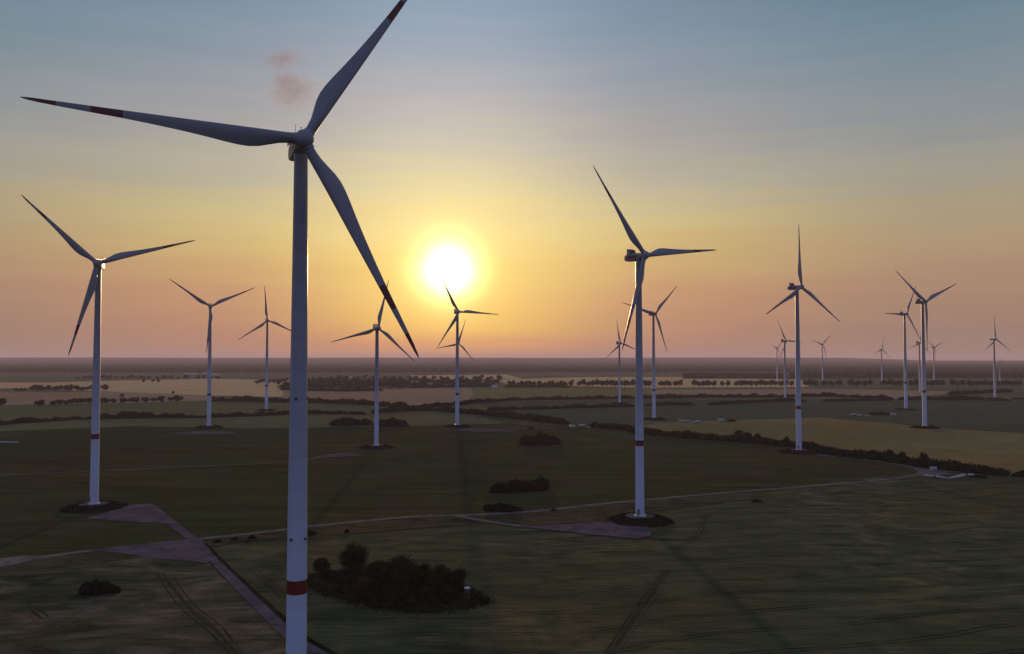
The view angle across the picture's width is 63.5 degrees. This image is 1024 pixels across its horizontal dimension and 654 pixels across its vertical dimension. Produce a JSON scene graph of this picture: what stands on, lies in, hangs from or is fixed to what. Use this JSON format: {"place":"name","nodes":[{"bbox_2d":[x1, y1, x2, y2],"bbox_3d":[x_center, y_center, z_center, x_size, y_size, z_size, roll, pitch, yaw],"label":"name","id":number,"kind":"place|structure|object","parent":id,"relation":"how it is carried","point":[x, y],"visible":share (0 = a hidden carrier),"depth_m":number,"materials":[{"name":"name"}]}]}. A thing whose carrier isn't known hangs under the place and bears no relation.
{"place":"outdoors","nodes":[
{"label":"outdoors","id":0,"kind":"place"},
{"bbox_2d":[0,555,34,566],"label":"gravel pad","id":1,"kind":"object","parent":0,"point":[9,561],"visible":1,"depth_m":349.87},
{"bbox_2d":[0,551,141,572],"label":"verge","id":2,"kind":"structure","parent":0,"point":[78,559],"depth_m":348.89,"materials":[{"name":"green plant"}]},
{"bbox_2d":[0,392,217,404],"bbox_3d":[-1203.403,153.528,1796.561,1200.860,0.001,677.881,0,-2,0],"label":"field","id":3,"kind":"structure","parent":0,"point":[12,398],"depth_m":1850.08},
{"bbox_2d":[0,379,289,396],"bbox_3d":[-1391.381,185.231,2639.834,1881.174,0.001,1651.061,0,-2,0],"label":"field","id":4,"kind":"structure","parent":0,"point":[234,387],"depth_m":2501.12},
{"bbox_2d":[89,539,212,562],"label":"gravel pad","id":5,"kind":"object","parent":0,"point":[195,550],"visible":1,"depth_m":368.26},
{"bbox_2d":[0,556,308,653],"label":"field","id":6,"kind":"structure","parent":0,"point":[142,612],"depth_m":277.90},
{"bbox_2d":[79,579,121,595],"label":"shrub thicket","id":7,"kind":"object","parent":6,"relation":"on","point":[95,587],"visible":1,"depth_m":300.62,"materials":[{"name":"green plant"}]},
{"bbox_2d":[0,373,308,379],"bbox_3d":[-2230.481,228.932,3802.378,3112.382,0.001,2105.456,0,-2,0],"label":"field","id":8,"kind":"structure","parent":0,"point":[80,375],"depth_m":3858.55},
{"bbox_2d":[0,403,315,420],"bbox_3d":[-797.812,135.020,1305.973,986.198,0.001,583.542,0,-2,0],"label":"field","id":9,"kind":"structure","parent":0,"point":[9,412],"depth_m":1381.30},
{"bbox_2d":[117,411,152,415],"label":"hedge","id":10,"kind":"object","parent":9,"relation":"on","point":[134,413],"visible":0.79,"depth_m":1187.64,"materials":[{"name":"green plant"}]},
{"bbox_2d":[255,409,276,410],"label":"earth mound","id":11,"kind":"object","parent":9,"relation":"on","point":[266,410],"visible":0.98,"depth_m":1344.94,"materials":[{"name":"brown soil"}]},
{"bbox_2d":[238,286,290,408],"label":"wind turbine","id":12,"kind":"object","parent":11,"relation":"on","point":[266,364],"visible":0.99,"depth_m":1355.04,"materials":[{"name":"paint"}]},
{"bbox_2d":[9,458,315,474],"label":"track","id":13,"kind":"structure","parent":0,"point":[149,468],"depth_m":641.26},
{"bbox_2d":[164,513,200,540],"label":"road","id":14,"kind":"structure","parent":0,"point":[182,531],"depth_m":408.66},
{"bbox_2d":[0,426,367,458],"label":"field","id":15,"kind":"structure","parent":0,"point":[112,439],"depth_m":882.66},
{"bbox_2d":[170,431,233,433],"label":"gravel pad","id":16,"kind":"object","parent":15,"relation":"on","point":[206,432],"visible":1,"depth_m":951.01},
{"bbox_2d":[194,425,222,428],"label":"earth mound","id":17,"kind":"object","parent":15,"relation":"on","point":[207,427],"visible":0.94,"depth_m":1012.91,"materials":[{"name":"brown soil"}]},
{"bbox_2d":[170,279,253,425],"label":"wind turbine","id":18,"kind":"object","parent":17,"relation":"on","point":[209,337],"visible":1,"depth_m":1021.99,"materials":[{"name":"paint"}]},
{"bbox_2d":[157,572,230,653],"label":"wheel track","id":19,"kind":"structure","parent":0,"point":[218,641],"depth_m":271.65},
{"bbox_2d":[163,572,239,653],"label":"wheel track","id":20,"kind":"structure","parent":0,"point":[235,650],"depth_m":274.78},
{"bbox_2d":[168,578,235,653],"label":"wheel track","id":21,"kind":"structure","parent":0,"point":[232,650],"depth_m":272.10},
{"bbox_2d":[173,577,242,653],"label":"wheel track","id":22,"kind":"structure","parent":0,"point":[224,629],"depth_m":273.64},
{"bbox_2d":[0,412,503,430],"bbox_3d":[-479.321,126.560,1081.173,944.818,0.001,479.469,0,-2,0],"label":"field","id":23,"kind":"structure","parent":0,"point":[417,418],"depth_m":1119.84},
{"bbox_2d":[0,413,203,424],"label":"hedge","id":24,"kind":"object","parent":23,"relation":"on","point":[27,419],"visible":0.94,"depth_m":1165.86,"materials":[{"name":"green plant"}]},
{"bbox_2d":[201,409,365,417],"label":"hedge","id":25,"kind":"object","parent":23,"relation":"on","point":[259,413],"visible":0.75,"depth_m":1244.05,"materials":[{"name":"green plant"}]},
{"bbox_2d":[328,417,372,425],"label":"shrub thicket","id":26,"kind":"object","parent":23,"relation":"on","point":[348,421],"visible":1,"depth_m":1047.09,"materials":[{"name":"green plant"}]},
{"bbox_2d":[371,406,570,424],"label":"hedge","id":27,"kind":"object","parent":23,"relation":"on","point":[535,417],"visible":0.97,"depth_m":1232.94,"materials":[{"name":"green plant"}]},
{"bbox_2d":[199,541,327,653],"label":"road","id":28,"kind":"structure","parent":0,"point":[267,614],"depth_m":290.04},
{"bbox_2d":[204,543,337,653],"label":"ditch","id":29,"kind":"object","parent":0,"point":[256,593],"visible":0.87,"depth_m":297.30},
{"bbox_2d":[203,516,486,546],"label":"verge","id":30,"kind":"structure","parent":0,"point":[382,525],"depth_m":418.84,"materials":[{"name":"green plant"}]},
{"bbox_2d":[282,388,472,405],"bbox_3d":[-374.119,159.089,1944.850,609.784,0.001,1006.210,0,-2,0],"label":"field","id":31,"kind":"structure","parent":0,"point":[415,397],"depth_m":1899.24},
{"bbox_2d":[279,386,382,391],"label":"shrub belt","id":32,"kind":"object","parent":31,"relation":"on","point":[332,389],"visible":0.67,"depth_m":2147.91,"materials":[{"name":"green plant"}]},
{"bbox_2d":[435,320,475,362],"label":"wind turbine","id":33,"kind":"object","parent":31,"relation":"on","point":[459,343],"visible":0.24,"depth_m":1854.95,"materials":[{"name":"paint"}]},
{"bbox_2d":[307,571,488,611],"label":"undergrowth","id":34,"kind":"object","parent":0,"point":[361,579],"visible":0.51,"depth_m":297.55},
{"bbox_2d":[312,557,331,574],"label":"copse tree","id":35,"kind":"object","parent":34,"relation":"on","point":[321,565],"visible":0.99,"depth_m":325.35,"materials":[{"name":"green plant"}]},
{"bbox_2d":[319,570,335,582],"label":"copse tree","id":36,"kind":"object","parent":34,"relation":"on","point":[327,575],"visible":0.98,"depth_m":314.31,"materials":[{"name":"green plant"}]},
{"bbox_2d":[337,540,369,572],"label":"copse tree","id":37,"kind":"object","parent":34,"relation":"on","point":[353,557],"visible":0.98,"depth_m":324.86,"materials":[{"name":"green plant"}]},
{"bbox_2d":[364,559,386,580],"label":"copse tree","id":38,"kind":"object","parent":34,"relation":"on","point":[373,570],"visible":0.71,"depth_m":310.67,"materials":[{"name":"green plant"}]},
{"bbox_2d":[376,553,420,588],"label":"copse tree","id":39,"kind":"object","parent":34,"relation":"on","point":[403,570],"visible":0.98,"depth_m":300.50,"materials":[{"name":"green plant"}]},
{"bbox_2d":[307,567,499,615],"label":"tall grass","id":40,"kind":"structure","parent":34,"relation":"on","point":[405,610],"depth_m":288.93,"materials":[{"name":"green plant"}]},
{"bbox_2d":[412,561,430,585],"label":"copse tree","id":41,"kind":"object","parent":34,"relation":"on","point":[425,570],"visible":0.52,"depth_m":307.95,"materials":[{"name":"green plant"}]},
{"bbox_2d":[428,563,454,592],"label":"copse tree","id":42,"kind":"object","parent":34,"relation":"on","point":[441,577],"visible":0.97,"depth_m":298.02,"materials":[{"name":"green plant"}]},
{"bbox_2d":[451,566,468,591],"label":"copse tree","id":43,"kind":"object","parent":34,"relation":"on","point":[459,577],"visible":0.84,"depth_m":301.64,"materials":[{"name":"green plant"}]},
{"bbox_2d":[0,424,915,557],"bbox_3d":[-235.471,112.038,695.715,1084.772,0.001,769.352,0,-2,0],"label":"field","id":44,"kind":"structure","parent":0,"point":[430,470],"depth_m":594.51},
{"bbox_2d":[58,500,127,513],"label":"earth mound","id":45,"kind":"object","parent":44,"relation":"on","point":[86,507],"visible":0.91,"depth_m":466.40,"materials":[{"name":"brown soil"}]},
{"bbox_2d":[21,195,195,503],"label":"wind turbine","id":46,"kind":"object","parent":45,"relation":"on","point":[95,279],"visible":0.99,"depth_m":474.05,"materials":[{"name":"paint"}]},
{"bbox_2d":[88,503,176,525],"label":"gravel pad","id":47,"kind":"object","parent":44,"relation":"on","point":[149,513],"visible":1,"depth_m":450.07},
{"bbox_2d":[307,452,359,458],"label":"gravel pad","id":48,"kind":"object","parent":44,"relation":"on","point":[339,454],"visible":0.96,"depth_m":726.72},
{"bbox_2d":[357,444,394,449],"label":"earth mound","id":49,"kind":"object","parent":44,"relation":"on","point":[374,447],"visible":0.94,"depth_m":783.20,"materials":[{"name":"brown soil"}]},
{"bbox_2d":[332,280,414,444],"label":"wind turbine","id":50,"kind":"object","parent":49,"relation":"on","point":[377,328],"visible":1,"depth_m":792.35,"materials":[{"name":"paint"}]},
{"bbox_2d":[373,417,408,426],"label":"shrub thicket","id":51,"kind":"object","parent":44,"relation":"on","point":[393,422],"visible":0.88,"depth_m":1035.53,"materials":[{"name":"green plant"}]},
{"bbox_2d":[444,424,470,427],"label":"earth mound","id":52,"kind":"object","parent":44,"relation":"on","point":[456,426],"visible":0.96,"depth_m":1024.58,"materials":[{"name":"brown soil"}]},
{"bbox_2d":[438,275,498,424],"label":"wind turbine","id":53,"kind":"object","parent":52,"relation":"on","point":[456,317],"visible":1,"depth_m":1034.16,"materials":[{"name":"paint"}]},
{"bbox_2d":[453,428,509,431],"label":"gravel pad","id":54,"kind":"object","parent":44,"relation":"on","point":[477,429],"visible":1,"depth_m":977.40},
{"bbox_2d":[483,502,522,512],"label":"shrub thicket","id":55,"kind":"object","parent":44,"relation":"on","point":[501,507],"visible":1,"depth_m":462.59,"materials":[{"name":"green plant"}]},
{"bbox_2d":[489,478,543,493],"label":"shrub thicket","id":56,"kind":"object","parent":44,"relation":"on","point":[516,485],"visible":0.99,"depth_m":528.72,"materials":[{"name":"green plant"}]},
{"bbox_2d":[517,430,561,445],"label":"shrub thicket","id":57,"kind":"object","parent":44,"relation":"on","point":[540,438],"visible":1,"depth_m":813.66,"materials":[{"name":"green plant"}]},
{"bbox_2d":[531,475,550,490],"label":"shrub thicket","id":58,"kind":"object","parent":44,"relation":"on","point":[545,483],"visible":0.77,"depth_m":536.28,"materials":[{"name":"green plant"}]},
{"bbox_2d":[779,448,818,454],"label":"earth mound","id":59,"kind":"object","parent":44,"relation":"on","point":[794,451],"visible":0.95,"depth_m":745.45,"materials":[{"name":"brown soil"}]},
{"bbox_2d":[767,235,839,449],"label":"wind turbine","id":60,"kind":"object","parent":59,"relation":"on","point":[796,288],"visible":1,"depth_m":754.99,"materials":[{"name":"paint"}]},
{"bbox_2d":[587,422,1011,475],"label":"hedge","id":61,"kind":"object","parent":44,"relation":"on","point":[887,456],"visible":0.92,"depth_m":727.65,"materials":[{"name":"green plant"}]},
{"bbox_2d":[406,375,521,378],"bbox_3d":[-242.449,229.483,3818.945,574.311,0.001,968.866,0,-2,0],"label":"field","id":62,"kind":"structure","parent":0,"point":[472,376],"depth_m":3855.31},
{"bbox_2d":[33,473,920,558],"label":"track","id":63,"kind":"structure","parent":0,"point":[82,551],"depth_m":456.37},
{"bbox_2d":[456,515,522,526],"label":"track","id":64,"kind":"structure","parent":0,"point":[472,518],"depth_m":433.43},
{"bbox_2d":[0,372,1023,415],"bbox_3d":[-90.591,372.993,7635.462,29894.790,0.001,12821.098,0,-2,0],"label":"field","id":65,"kind":"structure","parent":0,"point":[1018,392],"depth_m":2501.81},
{"bbox_2d":[0,363,455,365],"bbox_3d":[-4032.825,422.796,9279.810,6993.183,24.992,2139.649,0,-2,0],"label":"forest","id":66,"kind":"object","parent":65,"relation":"on","point":[262,364],"visible":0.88,"depth_m":8812.97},
{"bbox_2d":[0,365,546,372],"bbox_3d":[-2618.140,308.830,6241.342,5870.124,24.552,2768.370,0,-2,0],"label":"forest","id":67,"kind":"object","parent":65,"relation":"on","point":[271,369],"visible":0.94,"depth_m":4981.91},
{"bbox_2d":[211,395,409,407],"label":"hedge","id":68,"kind":"object","parent":65,"relation":"on","point":[363,401],"visible":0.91,"depth_m":1576.77,"materials":[{"name":"green plant"}]},
{"bbox_2d":[277,382,422,386],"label":"shrub belt","id":69,"kind":"object","parent":65,"relation":"on","point":[410,384],"visible":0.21,"depth_m":2510.02,"materials":[{"name":"green plant"}]},
{"bbox_2d":[312,379,480,383],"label":"shrub belt","id":70,"kind":"object","parent":65,"relation":"on","point":[363,381],"visible":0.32,"depth_m":2862.28,"materials":[{"name":"green plant"}]},
{"bbox_2d":[407,383,491,387],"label":"shrub belt","id":71,"kind":"object","parent":65,"relation":"on","point":[443,385],"visible":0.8,"depth_m":2430.75,"materials":[{"name":"green plant"}]},
{"bbox_2d":[683,373,787,378],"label":"wood","id":72,"kind":"object","parent":65,"relation":"on","point":[731,375],"visible":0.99,"depth_m":3474.82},
{"bbox_2d":[540,366,1023,371],"bbox_3d":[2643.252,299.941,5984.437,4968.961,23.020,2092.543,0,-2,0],"label":"forest","id":73,"kind":"object","parent":65,"relation":"on","point":[774,368],"visible":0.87,"depth_m":5173.84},
{"bbox_2d":[789,371,1023,377],"bbox_3d":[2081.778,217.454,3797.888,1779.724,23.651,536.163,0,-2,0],"label":"wood","id":74,"kind":"object","parent":65,"relation":"on","point":[889,374],"visible":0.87,"depth_m":3562.89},
{"bbox_2d":[946,388,1013,394],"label":"hedge","id":75,"kind":"object","parent":65,"relation":"on","point":[957,392],"visible":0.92,"depth_m":1990.76,"materials":[{"name":"green plant"}]},
{"bbox_2d":[0,0,1023,359],"label":"sky","id":76,"kind":"structure","parent":0,"point":[887,136],"materials":[{"name":"orange"}]},
{"bbox_2d":[31,360,1023,653],"bbox_3d":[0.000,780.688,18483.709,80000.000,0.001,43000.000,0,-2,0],"label":"ground","id":77,"kind":"structure","parent":0,"point":[915,564],"depth_m":324.22,"materials":[{"name":"plant"}]},
{"bbox_2d":[437,363,1023,365],"bbox_3d":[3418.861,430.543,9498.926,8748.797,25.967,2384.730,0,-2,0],"label":"forest","id":78,"kind":"object","parent":77,"relation":"on","point":[779,364],"visible":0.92,"depth_m":8514.13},
{"bbox_2d":[643,392,893,399],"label":"hedge","id":79,"kind":"object","parent":77,"relation":"on","point":[755,395],"visible":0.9,"depth_m":1797.81,"materials":[{"name":"green plant"}]},
{"bbox_3d":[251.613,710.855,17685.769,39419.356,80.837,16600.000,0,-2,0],"label":"hills","id":80,"kind":"structure","parent":77,"relation":"on","visible":0},
{"bbox_2d":[0,357,1023,363],"bbox_3d":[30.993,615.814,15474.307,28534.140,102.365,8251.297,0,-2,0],"label":"forest","id":81,"kind":"object","parent":80,"relation":"on","point":[416,360],"visible":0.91,"depth_m":13288.90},
{"bbox_2d":[470,387,683,401],"bbox_3d":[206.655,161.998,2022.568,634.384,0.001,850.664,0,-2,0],"label":"field","id":82,"kind":"structure","parent":0,"point":[482,393],"depth_m":2064.43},
{"bbox_2d":[504,384,569,387],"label":"shrub belt","id":83,"kind":"object","parent":82,"relation":"on","point":[533,386],"visible":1,"depth_m":2416.62,"materials":[{"name":"green plant"}]},
{"bbox_2d":[524,521,650,538],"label":"gravel pad","id":84,"kind":"object","parent":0,"point":[609,528],"visible":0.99,"depth_m":413.26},
{"bbox_2d":[467,497,755,524],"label":"verge","id":85,"kind":"structure","parent":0,"point":[597,513],"depth_m":459.45,"materials":[{"name":"green plant"}]},
{"bbox_2d":[607,512,674,526],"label":"earth mound","id":86,"kind":"object","parent":85,"relation":"on","point":[648,519],"visible":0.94,"depth_m":429.62,"materials":[{"name":"brown soil"}]},
{"bbox_2d":[593,166,714,516],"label":"wind turbine","id":87,"kind":"object","parent":86,"relation":"on","point":[639,259],"visible":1,"depth_m":437.68,"materials":[{"name":"paint"}]},
{"bbox_2d":[604,569,664,653],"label":"wheel track","id":88,"kind":"structure","parent":0,"point":[615,636],"depth_m":272.31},
{"bbox_2d":[609,569,669,653],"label":"wheel track","id":89,"kind":"structure","parent":0,"point":[630,621],"depth_m":275.46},
{"bbox_2d":[499,377,807,387],"bbox_3d":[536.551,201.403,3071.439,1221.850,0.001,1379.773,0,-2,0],"label":"field","id":90,"kind":"structure","parent":0,"point":[687,383],"depth_m":3168.31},
{"bbox_2d":[479,400,1023,431],"bbox_3d":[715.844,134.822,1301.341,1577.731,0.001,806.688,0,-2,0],"label":"field","id":91,"kind":"structure","parent":0,"point":[1007,416],"depth_m":1329.23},
{"bbox_2d":[409,394,634,407],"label":"hedge","id":92,"kind":"object","parent":91,"relation":"on","point":[474,401],"visible":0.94,"depth_m":1671.79,"materials":[{"name":"green plant"}]},
{"bbox_2d":[485,403,634,410],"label":"hedge","id":93,"kind":"object","parent":91,"relation":"on","point":[499,408],"visible":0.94,"depth_m":1402.38,"materials":[{"name":"green plant"}]},
{"bbox_2d":[610,402,628,403],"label":"earth mound","id":94,"kind":"object","parent":91,"relation":"on","point":[619,403],"visible":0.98,"depth_m":1551.46,"materials":[{"name":"brown soil"}]},
{"bbox_2d":[605,320,633,401],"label":"wind turbine","id":95,"kind":"object","parent":94,"relation":"on","point":[618,343],"visible":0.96,"depth_m":1560.63,"materials":[{"name":"paint"}]},
{"bbox_2d":[644,417,666,419],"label":"earth mound","id":96,"kind":"object","parent":91,"relation":"on","point":[651,418],"visible":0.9,"depth_m":1150.00,"materials":[{"name":"brown soil"}]},
{"bbox_2d":[622,286,676,417],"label":"wind turbine","id":97,"kind":"object","parent":96,"relation":"on","point":[652,313],"visible":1,"depth_m":1160.76,"materials":[{"name":"paint"}]},
{"bbox_2d":[644,401,694,405],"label":"hedge","id":98,"kind":"object","parent":91,"relation":"on","point":[674,403],"visible":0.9,"depth_m":1504.01,"materials":[{"name":"green plant"}]},
{"bbox_2d":[707,398,806,404],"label":"hedge","id":99,"kind":"object","parent":91,"relation":"on","point":[753,401],"visible":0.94,"depth_m":1591.29,"materials":[{"name":"green plant"}]},
{"bbox_2d":[822,398,891,401],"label":"hedge","id":100,"kind":"object","parent":91,"relation":"on","point":[860,399],"visible":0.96,"depth_m":1656.27,"materials":[{"name":"green plant"}]},
{"bbox_2d":[894,408,916,409],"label":"earth mound","id":101,"kind":"object","parent":91,"relation":"on","point":[905,409],"visible":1,"depth_m":1367.52,"materials":[{"name":"brown soil"}]},
{"bbox_2d":[885,287,920,407],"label":"wind turbine","id":102,"kind":"object","parent":101,"relation":"on","point":[905,367],"visible":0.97,"depth_m":1376.32,"materials":[{"name":"paint"}]},
{"bbox_2d":[897,395,986,399],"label":"hedge","id":103,"kind":"object","parent":91,"relation":"on","point":[958,397],"visible":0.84,"depth_m":1690.68,"materials":[{"name":"green plant"}]},
{"bbox_2d":[650,388,949,398],"bbox_3d":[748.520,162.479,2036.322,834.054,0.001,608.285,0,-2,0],"label":"field","id":104,"kind":"structure","parent":0,"point":[895,394],"depth_m":2063.56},
{"bbox_2d":[913,337,931,391],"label":"wind turbine","id":105,"kind":"object","parent":104,"relation":"on","point":[917,342],"visible":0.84,"depth_m":2117.62,"materials":[{"name":"paint"}]},
{"bbox_2d":[633,417,1023,474],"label":"field","id":106,"kind":"structure","parent":0,"point":[1001,450],"depth_m":894.02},
{"bbox_2d":[909,425,940,428],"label":"earth mound","id":107,"kind":"object","parent":106,"relation":"on","point":[925,427],"visible":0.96,"depth_m":1009.75,"materials":[{"name":"brown soil"}]},
{"bbox_2d":[895,270,955,425],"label":"wind turbine","id":108,"kind":"object","parent":107,"relation":"on","point":[924,398],"visible":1,"depth_m":1018.88,"materials":[{"name":"paint"}]},
{"bbox_2d":[814,453,863,459],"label":"gravel pad","id":109,"kind":"object","parent":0,"point":[817,454],"visible":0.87,"depth_m":720.44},
{"bbox_2d":[913,467,950,474],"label":"gravel pad","id":110,"kind":"object","parent":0,"point":[921,471],"visible":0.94,"depth_m":619.62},
{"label":"earth mound","id":111,"kind":"object","parent":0,"visible":0},
{"bbox_2d":[21,0,418,653],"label":"wind turbine","id":112,"kind":"object","parent":111,"relation":"on","point":[301,150],"visible":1,"depth_m":189.15,"materials":[{"name":"paint"}]},
{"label":"earth mound","id":113,"kind":"object","parent":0,"visible":0},
{"bbox_2d":[778,322,802,397],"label":"wind turbine","id":114,"kind":"object","parent":113,"relation":"on","point":[784,341],"visible":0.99,"depth_m":1743.83,"materials":[{"name":"paint"}]},
{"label":"earth mound","id":115,"kind":"object","parent":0,"visible":0},
{"bbox_2d":[985,319,1008,396],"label":"wind turbine","id":116,"kind":"object","parent":115,"relation":"on","point":[994,367],"visible":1,"depth_m":1756.28,"materials":[{"name":"paint"}]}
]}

